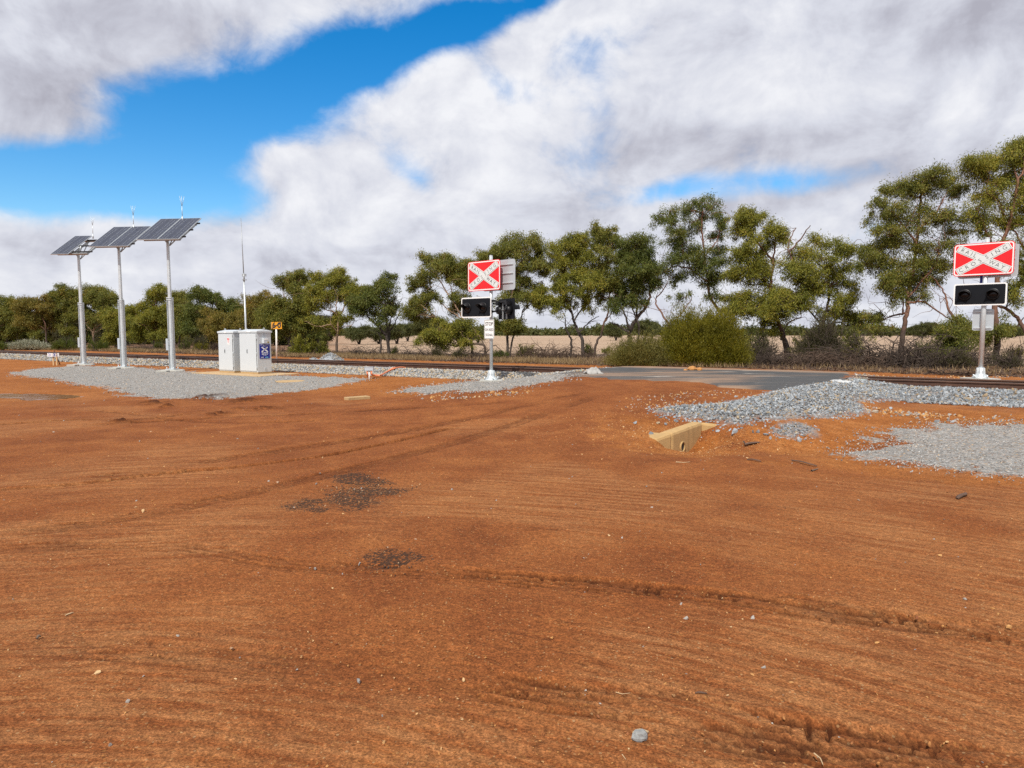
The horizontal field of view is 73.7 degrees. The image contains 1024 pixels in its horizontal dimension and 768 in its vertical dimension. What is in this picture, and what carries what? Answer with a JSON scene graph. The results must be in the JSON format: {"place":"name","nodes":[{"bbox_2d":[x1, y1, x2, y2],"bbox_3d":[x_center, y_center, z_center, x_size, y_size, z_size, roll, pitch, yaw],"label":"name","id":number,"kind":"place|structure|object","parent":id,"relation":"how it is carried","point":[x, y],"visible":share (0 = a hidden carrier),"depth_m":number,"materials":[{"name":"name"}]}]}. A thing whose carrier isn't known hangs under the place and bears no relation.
{"place":"outdoors","nodes":[
{"label":"outdoors","id":0,"kind":"place"},
{"bbox_2d":[0,335,1023,767],"bbox_3d":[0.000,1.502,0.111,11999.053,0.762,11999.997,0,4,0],"label":"ground","id":1,"kind":"structure","parent":0,"point":[162,571],"depth_m":4.50,"materials":[{"name":"soil"}]},
{"bbox_2d":[0,294,35,343],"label":"gum tree","id":2,"kind":"object","parent":1,"relation":"on","point":[7,330],"visible":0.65,"depth_m":60.79,"materials":[{"name":"green plant"}]},
{"bbox_2d":[4,337,50,349],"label":"shrub","id":3,"kind":"object","parent":1,"relation":"on","point":[21,344],"visible":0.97,"depth_m":52.16,"materials":[{"name":"plant"}]},
{"bbox_2d":[7,292,60,342],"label":"gum tree","id":4,"kind":"object","parent":1,"relation":"on","point":[26,314],"visible":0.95,"depth_m":59.27,"materials":[{"name":"green plant"}]},
{"bbox_2d":[26,328,54,343],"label":"gum tree","id":5,"kind":"object","parent":1,"relation":"on","point":[37,335],"visible":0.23,"depth_m":74.73,"materials":[{"name":"green plant"}]},
{"bbox_2d":[0,394,83,400],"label":"puddle water","id":6,"kind":"structure","parent":1,"relation":"on","point":[31,397],"depth_m":17.33,"materials":[{"name":"brown liquid"}]},
{"bbox_2d":[47,353,58,364],"bbox_3d":[-21.487,-1.141,31.926,0.519,0.620,0.189,0,4,0],"label":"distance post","id":7,"kind":"object","parent":1,"relation":"on","point":[53,355],"visible":0.91,"depth_m":31.94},
{"bbox_2d":[40,321,78,344],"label":"gum tree","id":8,"kind":"object","parent":1,"relation":"on","point":[56,335],"visible":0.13,"depth_m":73.33,"materials":[{"name":"green plant"}]},
{"bbox_2d":[50,337,78,349],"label":"shrub","id":9,"kind":"object","parent":1,"relation":"on","point":[62,344],"visible":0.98,"depth_m":50.66,"materials":[{"name":"plant"}]},
{"bbox_2d":[43,282,88,340],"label":"gum tree","id":10,"kind":"object","parent":1,"relation":"on","point":[63,296],"visible":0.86,"depth_m":59.25,"materials":[{"name":"green plant"}]},
{"bbox_2d":[50,217,96,365],"bbox_3d":[-19.889,-4.283,31.642,1.880,7.070,1.571,1,4,7],"label":"solar pole","id":11,"kind":"object","parent":1,"relation":"on","point":[70,246],"visible":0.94,"depth_m":31.56,"materials":[{"name":"grey metal"}]},
{"bbox_2d":[85,320,103,341],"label":"gum tree","id":12,"kind":"object","parent":1,"relation":"on","point":[89,334],"visible":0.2,"depth_m":76.26,"materials":[{"name":"green plant"}]},
{"bbox_2d":[71,281,123,342],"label":"gum tree","id":13,"kind":"object","parent":1,"relation":"on","point":[94,297],"visible":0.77,"depth_m":58.19,"materials":[{"name":"green plant"}]},
{"bbox_2d":[86,340,109,350],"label":"shrub","id":14,"kind":"object","parent":1,"relation":"on","point":[100,344],"visible":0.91,"depth_m":49.92,"materials":[{"name":"plant"}]},
{"bbox_2d":[94,316,132,345],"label":"gum tree","id":15,"kind":"object","parent":1,"relation":"on","point":[98,334],"visible":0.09,"depth_m":70.04,"materials":[{"name":"green plant"}]},
{"bbox_2d":[95,301,141,347],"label":"gum tree","id":16,"kind":"object","parent":1,"relation":"on","point":[108,319],"visible":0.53,"depth_m":55.95,"materials":[{"name":"green plant"}]},
{"bbox_2d":[88,208,150,368],"bbox_3d":[-16.423,-4.065,28.837,1.880,7.070,1.571,1,4,7],"label":"solar pole","id":17,"kind":"object","parent":1,"relation":"on","point":[118,238],"visible":0.95,"depth_m":28.75,"materials":[{"name":"grey metal"}]},
{"bbox_2d":[113,340,182,348],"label":"brush pile","id":18,"kind":"object","parent":1,"relation":"on","point":[176,346],"visible":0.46,"depth_m":52.83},
{"bbox_2d":[125,280,181,347],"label":"gum tree","id":19,"kind":"object","parent":1,"relation":"on","point":[146,323],"visible":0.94,"depth_m":54.18,"materials":[{"name":"green plant"}]},
{"bbox_2d":[136,196,200,370],"bbox_3d":[-13.317,-3.907,26.743,1.880,7.070,1.571,1,4,7],"label":"solar pole","id":20,"kind":"object","parent":1,"relation":"on","point":[171,230],"visible":0.98,"depth_m":26.66,"materials":[{"name":"grey metal"}]},
{"bbox_2d":[162,288,195,345],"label":"gum tree","id":21,"kind":"object","parent":1,"relation":"on","point":[178,297],"visible":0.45,"depth_m":53.37,"materials":[{"name":"green plant"}]},
{"bbox_2d":[178,339,191,349],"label":"shrub","id":22,"kind":"object","parent":1,"relation":"on","point":[185,344],"visible":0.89,"depth_m":48.81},
{"bbox_2d":[180,334,213,347],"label":"shrub","id":23,"kind":"object","parent":1,"relation":"on","point":[201,340],"visible":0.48,"depth_m":50.65,"materials":[{"name":"green plant"}]},
{"bbox_2d":[174,283,224,339],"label":"gum tree","id":24,"kind":"object","parent":1,"relation":"on","point":[204,295],"visible":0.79,"depth_m":51.89,"materials":[{"name":"green plant"}]},
{"bbox_2d":[192,340,210,350],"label":"shrub","id":25,"kind":"object","parent":1,"relation":"on","point":[203,346],"visible":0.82,"depth_m":47.81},
{"bbox_2d":[207,342,218,351],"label":"shrub","id":26,"kind":"object","parent":1,"relation":"on","point":[214,346],"visible":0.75,"depth_m":46.69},
{"bbox_2d":[191,305,244,342],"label":"gum tree","id":27,"kind":"object","parent":1,"relation":"on","point":[214,323],"visible":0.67,"depth_m":48.06,"materials":[{"name":"green plant"}]},
{"bbox_2d":[212,296,243,313],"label":"gum tree","id":28,"kind":"object","parent":1,"relation":"on","point":[229,305],"visible":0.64,"depth_m":52.27,"materials":[{"name":"green plant"}]},
{"bbox_2d":[241,225,246,327],"bbox_3d":[-10.571,-3.473,27.006,0.154,6.088,0.096,0,4,0],"label":"radio mast","id":29,"kind":"object","parent":1,"relation":"on","point":[243,275],"visible":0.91,"depth_m":26.96,"materials":[{"name":"metal"}]},
{"bbox_2d":[193,371,298,376],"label":"concrete slab","id":30,"kind":"structure","parent":1,"relation":"on","point":[243,374],"depth_m":24.55,"materials":[{"name":"concrete"}]},
{"bbox_2d":[217,328,240,372],"bbox_3d":[-10.423,-1.234,25.520,0.930,1.685,0.671,3,5,32],"label":"equipment cabinet","id":31,"kind":"object","parent":30,"relation":"on","point":[229,350],"visible":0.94,"depth_m":25.20,"materials":[{"name":"white metal"}]},
{"bbox_2d":[238,328,271,373],"bbox_3d":[-9.293,-1.192,24.821,1.128,1.705,0.671,3,5,32],"label":"equipment cabinet","id":32,"kind":"object","parent":30,"relation":"on","point":[255,351],"visible":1,"depth_m":24.57,"materials":[{"name":"white metal"}]},
{"bbox_2d":[235,289,273,329],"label":"gum tree","id":33,"kind":"object","parent":1,"relation":"on","point":[253,301],"visible":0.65,"depth_m":46.40,"materials":[{"name":"green plant"}]},
{"bbox_2d":[271,322,281,357],"bbox_3d":[-12.217,-2.226,35.520,0.635,1.989,0.106,1,4,12],"label":"speed sign","id":34,"kind":"object","parent":1,"relation":"on","point":[276,325],"visible":0.99,"depth_m":35.45,"materials":[{"name":"metal"}]},
{"bbox_2d":[249,268,326,350],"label":"gum tree","id":35,"kind":"object","parent":1,"relation":"on","point":[285,311],"visible":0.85,"depth_m":43.22,"materials":[{"name":"green plant"}]},
{"bbox_2d":[286,332,311,352],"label":"shrub","id":36,"kind":"object","parent":1,"relation":"on","point":[297,345],"visible":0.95,"depth_m":41.35,"materials":[{"name":"green plant"}]},
{"bbox_2d":[286,316,329,343],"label":"gum tree","id":37,"kind":"object","parent":1,"relation":"on","point":[314,336],"visible":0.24,"depth_m":71.19,"materials":[{"name":"green plant"}]},
{"bbox_2d":[307,337,329,353],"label":"shrub","id":38,"kind":"object","parent":1,"relation":"on","point":[319,347],"visible":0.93,"depth_m":41.73,"materials":[{"name":"green plant"}]},
{"bbox_2d":[315,313,339,343],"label":"gum tree","id":39,"kind":"object","parent":1,"relation":"on","point":[331,336],"visible":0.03,"depth_m":81.12,"materials":[{"name":"green plant"}]},
{"bbox_2d":[318,352,343,359],"bbox_3d":[-8.706,-1.286,32.757,1.193,0.461,1.175,3,5,36],"label":"gravel heap","id":40,"kind":"object","parent":1,"relation":"on","point":[330,356],"visible":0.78,"depth_m":32.52,"materials":[{"name":"gravel"}]},
{"bbox_2d":[296,264,366,353],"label":"gum tree","id":41,"kind":"object","parent":1,"relation":"on","point":[339,281],"visible":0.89,"depth_m":41.41,"materials":[{"name":"green plant"}]},
{"bbox_2d":[344,396,369,399],"bbox_3d":[-3.731,0.347,16.458,0.592,0.090,0.220,-4,6,-42],"label":"concrete block","id":42,"kind":"object","parent":1,"relation":"on","point":[356,397],"depth_m":16.36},
{"bbox_2d":[343,322,372,343],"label":"paddock tree","id":43,"kind":"object","parent":1,"relation":"on","point":[355,334],"visible":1,"depth_m":79.18,"materials":[{"name":"green plant"}]},
{"bbox_2d":[279,470,438,575],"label":"bitumen crumbs","id":44,"kind":"object","parent":1,"relation":"on","point":[359,501],"visible":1,"depth_m":6.85,"materials":[{"name":"asphalt"}]},
{"bbox_2d":[333,344,386,354],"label":"brush pile","id":45,"kind":"object","parent":1,"relation":"on","point":[360,351],"visible":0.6,"depth_m":41.76,"materials":[{"name":"plant"}]},
{"bbox_2d":[344,270,403,353],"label":"gum tree","id":46,"kind":"object","parent":1,"relation":"on","point":[372,302],"visible":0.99,"depth_m":40.41,"materials":[{"name":"green plant"}]},
{"bbox_2d":[367,324,392,343],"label":"paddock tree","id":47,"kind":"object","parent":1,"relation":"on","point":[374,337],"visible":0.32,"depth_m":82.95,"materials":[{"name":"green plant"}]},
{"bbox_2d":[364,367,404,378],"bbox_3d":[-4.326,-0.433,23.940,0.598,0.495,3.461,1,4,7],"label":"junction post","id":48,"kind":"object","parent":1,"relation":"on","point":[368,369],"visible":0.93,"depth_m":22.35,"materials":[{"name":"white paint"}]},
{"bbox_2d":[383,322,405,343],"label":"paddock tree","id":49,"kind":"object","parent":1,"relation":"on","point":[396,333],"visible":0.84,"depth_m":81.14,"materials":[{"name":"green plant"}]},
{"bbox_2d":[398,321,419,341],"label":"paddock tree","id":50,"kind":"object","parent":1,"relation":"on","point":[409,331],"visible":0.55,"depth_m":103.95,"materials":[{"name":"green plant"}]},
{"bbox_2d":[389,343,450,355],"bbox_3d":[-5.133,-1.856,37.995,4.106,0.975,3.318,0,4,0],"label":"brush pile","id":51,"kind":"object","parent":1,"relation":"on","point":[416,353],"visible":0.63,"depth_m":37.96,"materials":[{"name":"plant"}]},
{"bbox_2d":[409,315,442,332],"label":"paddock tree","id":52,"kind":"object","parent":1,"relation":"on","point":[418,327],"visible":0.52,"depth_m":93.70,"materials":[{"name":"green plant"}]},
{"bbox_2d":[0,353,873,379],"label":"ballast gravel","id":53,"kind":"structure","parent":1,"relation":"on","point":[405,372],"depth_m":25.99,"materials":[{"name":"gravel"}]},
{"bbox_2d":[396,247,477,354],"bbox_3d":[-4.116,-4.659,39.280,5.347,6.374,3.110,0,4,0],"label":"gum tree","id":54,"kind":"object","parent":1,"relation":"on","point":[415,310],"visible":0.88,"depth_m":38.87,"materials":[{"name":"green plant"}]},
{"bbox_2d":[429,347,444,356],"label":"shrub","id":55,"kind":"object","parent":1,"relation":"on","point":[436,352],"visible":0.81,"depth_m":35.84,"materials":[{"name":"green plant"}]},
{"bbox_2d":[411,314,499,355],"bbox_3d":[-3.114,-2.622,38.487,5.226,3.236,2.815,0,4,0],"label":"bush","id":56,"kind":"object","parent":1,"relation":"on","point":[436,337],"visible":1,"depth_m":38.30,"materials":[{"name":"green plant"}]},
{"bbox_2d":[452,346,467,356],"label":"shrub","id":57,"kind":"object","parent":1,"relation":"on","point":[456,353],"visible":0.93,"depth_m":35.89,"materials":[{"name":"green plant"}]},
{"bbox_2d":[427,347,494,356],"bbox_3d":[-2.577,-1.797,38.224,4.012,1.264,2.733,1,4,15],"label":"brush pile","id":58,"kind":"object","parent":1,"relation":"on","point":[474,352],"visible":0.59,"depth_m":37.96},
{"bbox_2d":[460,255,519,381],"bbox_3d":[-0.544,-1.914,20.668,2.494,3.937,0.980,4,6,44],"label":"crossing signal","id":59,"kind":"object","parent":1,"relation":"on","point":[490,275],"visible":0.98,"depth_m":20.64,"materials":[{"name":"white metal"}]},
{"bbox_2d":[493,348,509,357],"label":"shrub","id":60,"kind":"object","parent":1,"relation":"on","point":[499,353],"visible":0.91,"depth_m":36.00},
{"bbox_2d":[1,369,1021,767],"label":"grey pebbles","id":61,"kind":"object","parent":1,"relation":"on","point":[903,413],"visible":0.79,"depth_m":12.54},
{"bbox_2d":[3,387,1021,767],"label":"laterite pebbles","id":62,"kind":"object","parent":1,"relation":"on","point":[577,565],"visible":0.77,"depth_m":5.25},
{"bbox_2d":[472,229,554,356],"bbox_3d":[0.150,-5.063,37.849,4.862,7.379,3.186,0,4,0],"label":"gum tree","id":63,"kind":"object","parent":1,"relation":"on","point":[514,247],"visible":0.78,"depth_m":37.36,"materials":[{"name":"green plant"}]},
{"bbox_2d":[7,365,1023,482],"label":"pad gravel","id":64,"kind":"structure","parent":1,"relation":"on","point":[871,445],"depth_m":11.42,"materials":[{"name":"gravel"}]},
{"bbox_2d":[516,344,534,355],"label":"shrub","id":65,"kind":"object","parent":1,"relation":"on","point":[525,348],"visible":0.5,"depth_m":37.84,"materials":[{"name":"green plant"}]},
{"bbox_2d":[30,346,1023,376],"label":"dry grass","id":66,"kind":"structure","parent":1,"relation":"on","point":[553,360],"depth_m":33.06,"materials":[{"name":"plant"}]},
{"bbox_2d":[507,338,584,357],"bbox_3d":[1.611,-1.922,36.934,5.162,1.406,3.760,0,4,0],"label":"brush pile","id":67,"kind":"object","parent":1,"relation":"on","point":[544,352],"visible":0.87,"depth_m":36.61,"materials":[{"name":"plant"}]},
{"bbox_2d":[512,231,608,356],"bbox_3d":[2.892,-4.848,37.047,5.067,7.069,3.053,2,5,26],"label":"gum tree","id":68,"kind":"object","parent":1,"relation":"on","point":[577,256],"visible":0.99,"depth_m":36.53,"materials":[{"name":"green plant"}]},
{"bbox_2d":[556,344,614,357],"bbox_3d":[4.375,-1.685,36.524,4.426,1.151,3.189,4,6,43],"label":"brush pile","id":69,"kind":"object","parent":1,"relation":"on","point":[584,356],"visible":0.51,"depth_m":36.34,"materials":[{"name":"wood"}]},
{"bbox_2d":[583,367,603,373],"bbox_3d":[2.266,-0.382,19.061,0.520,0.205,0.446,-2,5,-21],"label":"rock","id":70,"kind":"object","parent":1,"relation":"on","point":[593,370],"visible":0.99,"depth_m":18.95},
{"bbox_2d":[582,219,632,356],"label":"gum tree","id":71,"kind":"object","parent":1,"relation":"on","point":[606,239],"visible":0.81,"depth_m":36.79,"materials":[{"name":"green plant"}]},
{"bbox_2d":[604,322,622,340],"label":"paddock tree","id":72,"kind":"object","parent":1,"relation":"on","point":[614,332],"visible":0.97,"depth_m":117.36,"materials":[{"name":"green plant"}]},
{"bbox_2d":[595,327,675,366],"bbox_3d":[4.907,-1.216,26.597,2.896,2.100,2.306,-1,5,-19],"label":"shrub","id":73,"kind":"object","parent":1,"relation":"on","point":[638,351],"visible":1,"depth_m":26.15,"materials":[{"name":"green plant"}]},
{"bbox_2d":[601,228,670,341],"bbox_3d":[6.571,-4.682,36.176,3.565,7.050,3.658,-2,5,-26],"label":"gum tree","id":74,"kind":"object","parent":1,"relation":"on","point":[638,262],"visible":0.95,"depth_m":35.82,"materials":[{"name":"green plant"}]},
{"bbox_2d":[631,729,647,741],"bbox_3d":[0.502,1.383,2.694,0.066,0.048,0.050,0,4,0],"label":"rock","id":75,"kind":"object","parent":1,"relation":"on","point":[639,735],"visible":1,"depth_m":2.68,"materials":[{"name":"grey stone"}]},
{"bbox_2d":[630,318,660,339],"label":"paddock tree","id":76,"kind":"object","parent":1,"relation":"on","point":[646,324],"visible":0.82,"depth_m":110.82,"materials":[{"name":"green plant"}]},
{"bbox_2d":[330,323,1023,335],"bbox_3d":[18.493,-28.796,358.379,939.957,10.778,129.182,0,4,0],"label":"distant woodland","id":77,"kind":"object","parent":1,"relation":"on","point":[593,330],"visible":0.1,"depth_m":310.80,"materials":[{"name":"green plant"}]},
{"bbox_2d":[649,422,716,451],"bbox_3d":[2.707,0.932,10.867,1.919,0.556,0.488,-4,6,-40],"label":"culvert headwall","id":78,"kind":"object","parent":1,"relation":"on","point":[684,438],"visible":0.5,"depth_m":10.64,"materials":[{"name":"concrete"}]},
{"bbox_2d":[642,188,732,329],"bbox_3d":[9.055,-5.556,35.239,5.044,8.761,2.748,1,4,11],"label":"gum tree","id":79,"kind":"object","parent":1,"relation":"on","point":[700,266],"visible":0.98,"depth_m":34.93,"materials":[{"name":"green plant"}]},
{"bbox_2d":[652,279,754,366],"bbox_3d":[7.572,-1.614,27.463,4.582,5.889,4.214,0,4,0],"label":"shrub","id":80,"kind":"object","parent":1,"relation":"on","point":[708,338],"visible":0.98,"depth_m":26.46,"materials":[{"name":"olive green leaves"},{"name":"dark twig"}]},
{"bbox_2d":[739,332,756,364],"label":"shrub","id":81,"kind":"object","parent":1,"relation":"on","point":[750,349],"visible":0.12,"depth_m":28.41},
{"bbox_2d":[741,320,769,350],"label":"shrub","id":82,"kind":"object","parent":1,"relation":"on","point":[761,336],"visible":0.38,"depth_m":32.89,"materials":[{"name":"green plant"}]},
{"bbox_2d":[708,203,808,358],"bbox_3d":[12.364,-4.893,33.386,5.720,7.758,2.846,0,4,0],"label":"gum tree","id":83,"kind":"object","parent":1,"relation":"on","point":[745,304],"visible":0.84,"depth_m":32.88,"materials":[{"name":"green plant"}]},
{"bbox_2d":[750,330,780,362],"bbox_3d":[10.922,-1.384,29.960,1.729,1.965,1.793,0,4,0],"label":"shrub","id":84,"kind":"object","parent":1,"relation":"on","point":[767,344],"visible":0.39,"depth_m":29.80,"materials":[{"name":"brown plant"}]},
{"bbox_2d":[743,339,828,365],"bbox_3d":[10.902,-1.322,28.208,5.285,1.832,3.433,1,5,19],"label":"brush pile","id":85,"kind":"object","parent":1,"relation":"on","point":[765,358],"visible":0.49,"depth_m":28.22,"materials":[{"name":"plant"}]},
{"bbox_2d":[785,329,806,360],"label":"shrub","id":86,"kind":"object","parent":1,"relation":"on","point":[793,337],"visible":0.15,"depth_m":32.09,"materials":[{"name":"brown plant"}]},
{"bbox_2d":[789,294,851,357],"bbox_3d":[13.645,-1.838,30.101,2.720,4.429,2.495,0,4,0],"label":"shrub","id":87,"kind":"object","parent":1,"relation":"on","point":[818,338],"visible":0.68,"depth_m":29.80,"materials":[{"name":"grey plant"}]},
{"bbox_2d":[756,225,890,334],"bbox_3d":[14.302,-4.145,31.706,6.370,6.465,3.106,0,4,0],"label":"gum tree","id":88,"kind":"object","parent":1,"relation":"on","point":[810,274],"visible":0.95,"depth_m":31.46,"materials":[{"name":"green plant"}]},
{"bbox_2d":[633,377,1023,442],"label":"ballast stones","id":89,"kind":"object","parent":1,"relation":"on","point":[829,389],"visible":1,"depth_m":13.07,"materials":[{"name":"gravel"}]},
{"bbox_2d":[0,351,1023,389],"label":"rail","id":90,"kind":"object","parent":89,"relation":"on","point":[998,385],"depth_m":23.56,"materials":[{"name":"metal"}]},
{"bbox_2d":[0,350,1023,382],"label":"rail","id":91,"kind":"object","parent":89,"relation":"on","point":[950,379],"depth_m":24.38,"materials":[{"name":"metal"}]},
{"bbox_2d":[768,339,903,367],"bbox_3d":[12.853,-1.130,27.107,5.525,1.394,4.239,0,4,0],"label":"brush pile","id":92,"kind":"object","parent":1,"relation":"on","point":[825,359],"visible":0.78,"depth_m":26.51,"materials":[{"name":"plant"}]},
{"bbox_2d":[837,317,866,359],"bbox_3d":[15.542,-1.883,31.419,1.602,2.529,1.593,2,5,25],"label":"shrub","id":93,"kind":"object","parent":1,"relation":"on","point":[847,337],"visible":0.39,"depth_m":31.35,"materials":[{"name":"green plant"}]},
{"bbox_2d":[867,326,892,337],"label":"paddock tree","id":94,"kind":"object","parent":1,"relation":"on","point":[888,333],"visible":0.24,"depth_m":187.95,"materials":[{"name":"green plant"}]},
{"bbox_2d":[789,323,997,368],"bbox_3d":[15.107,-1.176,26.984,6.642,2.437,5.487,4,6,41],"label":"brush pile","id":95,"kind":"object","parent":1,"relation":"on","point":[919,359],"visible":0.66,"depth_m":26.30,"materials":[{"name":"plant"}]},
{"bbox_2d":[844,158,985,352],"bbox_3d":[17.470,-5.316,30.403,5.806,8.998,3.616,0,4,0],"label":"gum tree","id":96,"kind":"object","parent":1,"relation":"on","point":[913,279],"visible":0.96,"depth_m":30.00,"materials":[{"name":"green plant"}]},
{"bbox_2d":[905,320,939,337],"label":"paddock tree","id":97,"kind":"object","parent":1,"relation":"on","point":[922,328],"visible":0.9,"depth_m":183.00,"materials":[{"name":"green plant"}]},
{"bbox_2d":[933,345,977,368],"bbox_3d":[16.586,-0.897,25.524,1.665,1.286,1.250,2,5,28],"label":"shrub","id":98,"kind":"object","parent":1,"relation":"on","point":[957,360],"visible":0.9,"depth_m":25.32,"materials":[{"name":"green plant"}]},
{"bbox_2d":[915,343,1023,366],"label":"brush pile","id":99,"kind":"object","parent":1,"relation":"on","point":[986,359],"visible":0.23,"depth_m":27.39,"materials":[{"name":"wood"}]},
{"bbox_2d":[925,307,1019,358],"bbox_3d":[19.329,-2.058,28.509,4.402,2.774,2.433,-1,4,-15],"label":"shrub","id":100,"kind":"object","parent":1,"relation":"on","point":[963,332],"visible":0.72,"depth_m":28.10,"materials":[{"name":"green plant"}]},
{"bbox_2d":[931,135,1023,360],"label":"gum tree","id":101,"kind":"object","parent":1,"relation":"on","point":[983,166],"visible":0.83,"depth_m":28.35,"materials":[{"name":"green plant"}]},
{"bbox_2d":[953,237,1019,379],"bbox_3d":[13.289,-2.048,19.268,1.388,4.095,1.214,0,4,0],"label":"crossing signal","id":102,"kind":"object","parent":1,"relation":"on","point":[985,261],"visible":0.99,"depth_m":19.14,"materials":[{"name":"white metal"}]},
{"bbox_2d":[987,349,1023,368],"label":"shrub","id":103,"kind":"object","parent":1,"relation":"on","point":[1012,361],"visible":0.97,"depth_m":25.44,"materials":[{"name":"brown plant"}]},
{"bbox_2d":[1001,333,1023,358],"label":"shrub","id":104,"kind":"object","parent":1,"relation":"on","point":[1019,353],"visible":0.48,"depth_m":30.90,"materials":[{"name":"brown plant"}]},
{"bbox_2d":[1006,324,1023,337],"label":"paddock tree","id":105,"kind":"object","parent":1,"relation":"on","point":[1019,331],"visible":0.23,"depth_m":173.34,"materials":[{"name":"green plant"}]},
{"bbox_2d":[0,0,1023,329],"label":"sky","id":106,"kind":"structure","parent":0,"point":[361,136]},
{"bbox_2d":[555,366,849,390],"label":"road","id":107,"kind":"structure","parent":0,"point":[773,380],"depth_m":17.91,"materials":[{"name":"asphalt"}]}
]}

